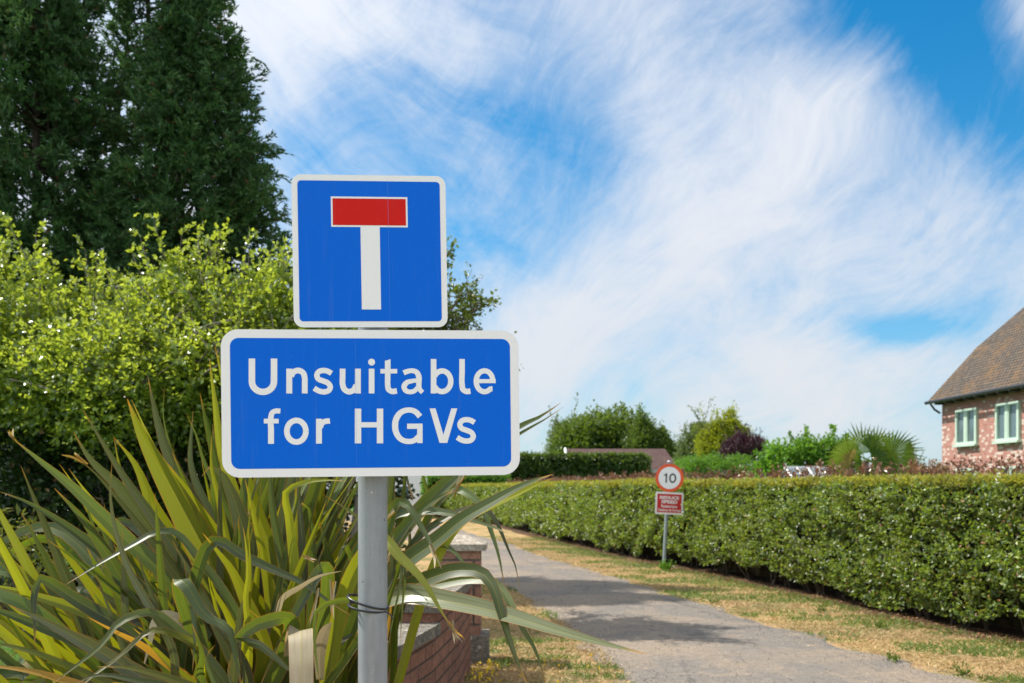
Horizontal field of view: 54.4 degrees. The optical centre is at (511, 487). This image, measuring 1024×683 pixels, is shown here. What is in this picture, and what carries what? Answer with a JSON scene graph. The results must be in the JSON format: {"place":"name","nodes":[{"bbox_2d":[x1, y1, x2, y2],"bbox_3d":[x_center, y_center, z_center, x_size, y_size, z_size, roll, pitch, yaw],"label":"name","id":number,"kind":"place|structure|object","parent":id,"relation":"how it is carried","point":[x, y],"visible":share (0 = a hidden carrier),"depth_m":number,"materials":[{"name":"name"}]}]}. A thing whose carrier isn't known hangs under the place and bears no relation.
{"place":"outdoors","nodes":[
{"label":"outdoors","id":0,"kind":"place"},
{"bbox_2d":[0,629,31,667],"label":"lawn","id":1,"kind":"structure","parent":0,"point":[9,653],"depth_m":10.26,"materials":[{"name":"green plant"}]},
{"bbox_2d":[0,493,352,668],"bbox_3d":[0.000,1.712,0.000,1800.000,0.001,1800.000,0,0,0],"label":"ground","id":2,"kind":"structure","parent":0,"point":[15,658],"depth_m":10.61,"materials":[{"name":"green plant"}]},
{"bbox_2d":[0,503,78,661],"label":"pale bush","id":3,"kind":"object","parent":2,"relation":"on","point":[33,557],"visible":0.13,"depth_m":8.65,"materials":[{"name":"green plant"}]},
{"bbox_2d":[0,0,142,574],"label":"conifer tree","id":4,"kind":"object","parent":2,"relation":"on","point":[47,47],"visible":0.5,"depth_m":17.41,"materials":[{"name":"green plant"}]},
{"bbox_2d":[60,0,200,490],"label":"conifer tree","id":5,"kind":"object","parent":2,"relation":"on","point":[126,17],"visible":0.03,"depth_m":19.67,"materials":[{"name":"green plant"}]},
{"bbox_2d":[75,0,293,523],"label":"conifer tree","id":6,"kind":"object","parent":2,"relation":"on","point":[188,144],"visible":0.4,"depth_m":17.26,"materials":[{"name":"green plant"}]},
{"bbox_2d":[395,476,426,505],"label":"white cottage","id":7,"kind":"structure","parent":2,"relation":"on","point":[415,480],"depth_m":63.00,"materials":[{"name":"white paint"}]},
{"bbox_2d":[396,486,409,500],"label":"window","id":8,"kind":"structure","parent":7,"relation":"in","point":[407,488],"depth_m":62.92,"materials":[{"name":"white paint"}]},
{"bbox_2d":[387,584,471,682],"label":"garden wall","id":9,"kind":"structure","parent":2,"relation":"on","point":[438,655],"depth_m":7.12,"materials":[{"name":"red brick"}]},
{"bbox_2d":[349,235,522,538],"bbox_3d":[-1.263,-0.712,12.946,2.093,4.830,3.088,0,0,-40],"label":"loose tree","id":10,"kind":"object","parent":2,"relation":"on","point":[465,318],"visible":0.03,"depth_m":12.25,"materials":[{"name":"green plant"}]},
{"bbox_2d":[541,392,577,451],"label":"willow tree","id":11,"kind":"object","parent":2,"relation":"on","point":[556,422],"visible":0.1,"depth_m":93.72,"materials":[{"name":"green plant"}]},
{"bbox_2d":[546,399,656,457],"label":"round tree","id":12,"kind":"object","parent":2,"relation":"on","point":[599,430],"visible":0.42,"depth_m":86.40,"materials":[{"name":"green plant"}]},
{"bbox_2d":[564,447,674,475],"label":"outbuilding","id":13,"kind":"structure","parent":2,"relation":"on","point":[660,457],"depth_m":71.42,"materials":[{"name":"brown tile"}]},
{"bbox_2d":[618,402,679,460],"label":"spiky tree","id":14,"kind":"object","parent":2,"relation":"on","point":[646,434],"visible":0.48,"depth_m":83.46,"materials":[{"name":"green plant"}]},
{"bbox_2d":[672,397,714,465],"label":"grey tree","id":15,"kind":"object","parent":2,"relation":"on","point":[686,444],"visible":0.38,"depth_m":74.51,"materials":[{"name":"green plant"}]},
{"bbox_2d":[672,450,757,479],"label":"leafy bush","id":16,"kind":"object","parent":2,"relation":"on","point":[715,465],"visible":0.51,"depth_m":41.69,"materials":[{"name":"green plant"}]},
{"bbox_2d":[690,400,753,470],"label":"golden tree","id":17,"kind":"object","parent":2,"relation":"on","point":[709,438],"visible":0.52,"depth_m":61.54,"materials":[{"name":"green plant"}]},
{"bbox_2d":[715,422,767,465],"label":"plum tree","id":18,"kind":"object","parent":2,"relation":"on","point":[743,443],"visible":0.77,"depth_m":54.65,"materials":[{"name":"purple plant"}]},
{"bbox_2d":[506,452,1023,487],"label":"copper hedge","id":19,"kind":"object","parent":2,"relation":"on","point":[829,469],"visible":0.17,"depth_m":17.96,"materials":[{"name":"brown plant"}]},
{"bbox_2d":[745,424,862,487],"bbox_3d":[10.570,-0.308,35.918,4.334,4.089,2.374,0,0,0],"label":"fig tree","id":20,"kind":"object","parent":2,"relation":"on","point":[803,451],"visible":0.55,"depth_m":35.63,"materials":[{"name":"green plant"}]},
{"bbox_2d":[824,423,923,487],"bbox_3d":[8.932,0.008,24.987,2.542,3.389,1.298,0,0,0],"label":"fan palm","id":21,"kind":"object","parent":2,"relation":"on","point":[845,453],"visible":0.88,"depth_m":24.72,"materials":[{"name":"green plant"}]},
{"bbox_2d":[847,444,950,487],"bbox_3d":[11.303,0.154,30.066,3.673,3.129,2.203,0,0,-23],"label":"brown bush","id":22,"kind":"object","parent":2,"relation":"on","point":[918,460],"visible":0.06,"depth_m":29.93,"materials":[{"name":"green plant"}]},
{"bbox_2d":[343,521,624,682],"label":"verge","id":23,"kind":"structure","parent":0,"point":[422,565],"depth_m":10.13,"materials":[{"name":"beige plant"}]},
{"bbox_2d":[0,348,644,682],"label":"flax plant","id":24,"kind":"object","parent":23,"relation":"on","point":[254,580],"visible":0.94,"depth_m":4.08,"materials":[{"name":"green plant"}]},
{"bbox_2d":[221,174,519,682],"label":"road sign","id":25,"kind":"object","parent":23,"relation":"on","point":[372,402],"visible":1,"depth_m":2.75,"materials":[{"name":"metal"}]},
{"bbox_2d":[346,593,393,618],"bbox_3d":[-0.402,0.337,2.835,0.138,0.068,0.098,0,0,0],"label":"cable tie","id":26,"kind":"object","parent":25,"relation":"attached to","point":[351,601],"visible":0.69,"depth_m":2.80,"materials":[{"name":"black plastic"}]},
{"bbox_2d":[435,535,489,664],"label":"brick pier","id":27,"kind":"structure","parent":23,"relation":"on","point":[468,548],"depth_m":9.65,"materials":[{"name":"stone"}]},
{"bbox_2d":[493,653,513,666],"bbox_3d":[-0.075,1.637,9.445,0.181,0.127,0.270,0,0,-27],"label":"weed tuft","id":28,"kind":"object","parent":23,"relation":"on","point":[506,661],"visible":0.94,"depth_m":9.42,"materials":[{"name":"green plant"}]},
{"bbox_2d":[503,635,516,645],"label":"weed tuft","id":29,"kind":"object","parent":23,"relation":"on","point":[513,638],"visible":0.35,"depth_m":10.75,"materials":[{"name":"green plant"}]},
{"bbox_2d":[465,654,599,682],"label":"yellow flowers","id":30,"kind":"object","parent":23,"relation":"on","point":[487,669],"visible":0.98,"depth_m":9.05,"materials":[{"name":"yellow plant"}]},
{"bbox_2d":[0,0,1023,488],"label":"sky","id":31,"kind":"structure","parent":0,"point":[797,213],"materials":[{"name":"blue"}]},
{"bbox_2d":[345,515,977,682],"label":"lane","id":32,"kind":"structure","parent":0,"point":[758,663],"depth_m":11.23,"materials":[{"name":"grey asphalt"}]},
{"bbox_2d":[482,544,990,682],"bbox_3d":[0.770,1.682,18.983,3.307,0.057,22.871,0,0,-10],"label":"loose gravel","id":33,"kind":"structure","parent":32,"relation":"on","point":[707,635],"depth_m":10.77,"materials":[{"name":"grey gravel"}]},
{"bbox_2d":[412,517,1023,682],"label":"verge","id":34,"kind":"structure","parent":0,"point":[476,529],"depth_m":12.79,"materials":[{"name":"beige plant"}]},
{"bbox_2d":[658,559,675,570],"bbox_3d":[3.207,1.577,20.512,0.412,0.246,0.439,0,0,0],"label":"weed tuft","id":35,"kind":"object","parent":34,"relation":"on","point":[664,565],"visible":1,"depth_m":20.45,"materials":[{"name":"green plant"}]},
{"bbox_2d":[655,460,683,561],"bbox_3d":[3.244,0.566,20.579,0.593,2.272,0.119,0,0,0],"label":"speed sign","id":36,"kind":"object","parent":34,"relation":"on","point":[669,477],"visible":1,"depth_m":20.53,"materials":[{"name":"grey"}]},
{"bbox_2d":[706,596,721,603],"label":"weed tuft","id":37,"kind":"object","parent":34,"relation":"on","point":[716,601],"visible":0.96,"depth_m":14.60,"materials":[{"name":"green plant"}]},
{"bbox_2d":[816,603,828,611],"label":"weed tuft","id":38,"kind":"object","parent":34,"relation":"on","point":[822,610],"visible":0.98,"depth_m":13.54,"materials":[{"name":"green plant"}]},
{"bbox_2d":[874,618,891,628],"bbox_3d":[4.437,1.631,11.991,0.225,0.138,0.240,0,0,43],"label":"weed tuft","id":39,"kind":"object","parent":34,"relation":"on","point":[878,624],"visible":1,"depth_m":12.02,"materials":[{"name":"green plant"}]},
{"bbox_2d":[882,650,900,662],"bbox_3d":[3.729,1.639,9.729,0.198,0.123,0.235,0,0,0],"label":"weed tuft","id":40,"kind":"object","parent":34,"relation":"on","point":[894,658],"visible":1,"depth_m":9.73,"materials":[{"name":"green plant"}]},
{"bbox_2d":[950,660,979,677],"bbox_3d":[4.109,1.629,8.994,0.192,0.142,0.336,0,0,-17],"label":"weed tuft","id":41,"kind":"object","parent":34,"relation":"on","point":[961,670],"visible":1,"depth_m":9.01,"materials":[{"name":"green plant"}]},
{"bbox_2d":[435,517,1023,648],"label":"hedge bed","id":42,"kind":"object","parent":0,"point":[1016,633],"visible":0.25,"depth_m":15.74,"materials":[{"name":"soil"}]},
{"bbox_2d":[419,474,511,517],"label":"hedge","id":43,"kind":"object","parent":42,"relation":"on","point":[431,481],"visible":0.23,"depth_m":55.14,"materials":[{"name":"green plant"}]},
{"bbox_2d":[426,450,652,482],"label":"tall hedge","id":44,"kind":"object","parent":42,"relation":"on","point":[531,465],"visible":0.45,"depth_m":58.04,"materials":[{"name":"green plant"}]},
{"bbox_2d":[434,476,726,568],"bbox_3d":[0.526,0.726,39.211,2.876,2.072,37.862,0,0,-13],"label":"clipped hedge","id":45,"kind":"object","parent":42,"relation":"on","point":[610,515],"visible":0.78,"depth_m":26.25,"materials":[{"name":"green plant"}]},
{"bbox_2d":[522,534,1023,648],"bbox_3d":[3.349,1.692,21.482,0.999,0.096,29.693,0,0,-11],"label":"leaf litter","id":46,"kind":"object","parent":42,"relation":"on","point":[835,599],"visible":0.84,"depth_m":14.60,"materials":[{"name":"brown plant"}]},
{"bbox_2d":[680,468,1023,631],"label":"clipped hedge","id":47,"kind":"object","parent":42,"relation":"on","point":[945,545],"visible":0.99,"depth_m":13.39,"materials":[{"name":"green plant"}]},
{"bbox_2d":[781,463,827,478],"bbox_3d":[10.096,0.422,33.989,1.598,2.557,2.047,0,0,0],"label":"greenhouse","id":48,"kind":"object","parent":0,"point":[790,468],"visible":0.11,"depth_m":33.88,"materials":[{"name":"white glass"}]},
{"bbox_2d":[901,438,915,472],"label":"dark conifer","id":49,"kind":"object","parent":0,"point":[909,452],"visible":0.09,"depth_m":49.92,"materials":[{"name":"green plant"}]},
{"bbox_2d":[924,307,1023,486],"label":"brick house","id":50,"kind":"structure","parent":0,"point":[978,395],"depth_m":29.67,"materials":[{"name":"brown tile"}]},
{"bbox_2d":[952,407,978,446],"bbox_3d":[13.814,-1.830,30.306,0.180,1.140,1.359,0,0,-3],"label":"window","id":51,"kind":"structure","parent":50,"relation":"in","point":[966,420],"depth_m":30.25,"materials":[{"name":"grey paint"}]},
{"bbox_2d":[955,468,977,486],"bbox_3d":[13.844,0.025,30.306,0.104,1.250,1.259,0,0,-3],"label":"window","id":52,"kind":"structure","parent":50,"relation":"in","point":[968,469],"depth_m":30.16,"materials":[{"name":"grey paint"}]},
{"bbox_2d":[992,401,1021,443],"bbox_3d":[13.918,-1.830,27.993,0.180,1.140,1.318,0,0,-3],"label":"window","id":53,"kind":"structure","parent":50,"relation":"in","point":[1008,414],"depth_m":27.90,"materials":[{"name":"grey paint"}]},
{"bbox_2d":[997,466,1023,474],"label":"window","id":54,"kind":"structure","parent":50,"relation":"in","point":[1012,467],"depth_m":27.80,"materials":[{"name":"grey paint"}]},
{"label":"flower bed","id":55,"kind":"structure","parent":0,"visible":0},
{"bbox_2d":[0,211,151,571],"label":"leafy shrub","id":56,"kind":"object","parent":55,"relation":"on","point":[48,304],"visible":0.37,"depth_m":12.81,"materials":[{"name":"green plant"}]},
{"bbox_2d":[0,213,264,477],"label":"leafy shrub","id":57,"kind":"object","parent":55,"relation":"on","point":[132,334],"visible":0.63,"depth_m":12.12,"materials":[{"name":"green plant"}]},
{"bbox_2d":[0,398,424,610],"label":"ivy bank","id":58,"kind":"structure","parent":55,"relation":"on","point":[51,458],"depth_m":12.74,"materials":[{"name":"green plant"}]},
{"bbox_2d":[129,227,357,504],"bbox_3d":[-2.960,-0.807,12.658,3.349,5.025,2.596,0,0,0],"label":"leafy shrub","id":59,"kind":"object","parent":55,"relation":"on","point":[271,307],"visible":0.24,"depth_m":12.29,"materials":[{"name":"green plant"}]}
]}

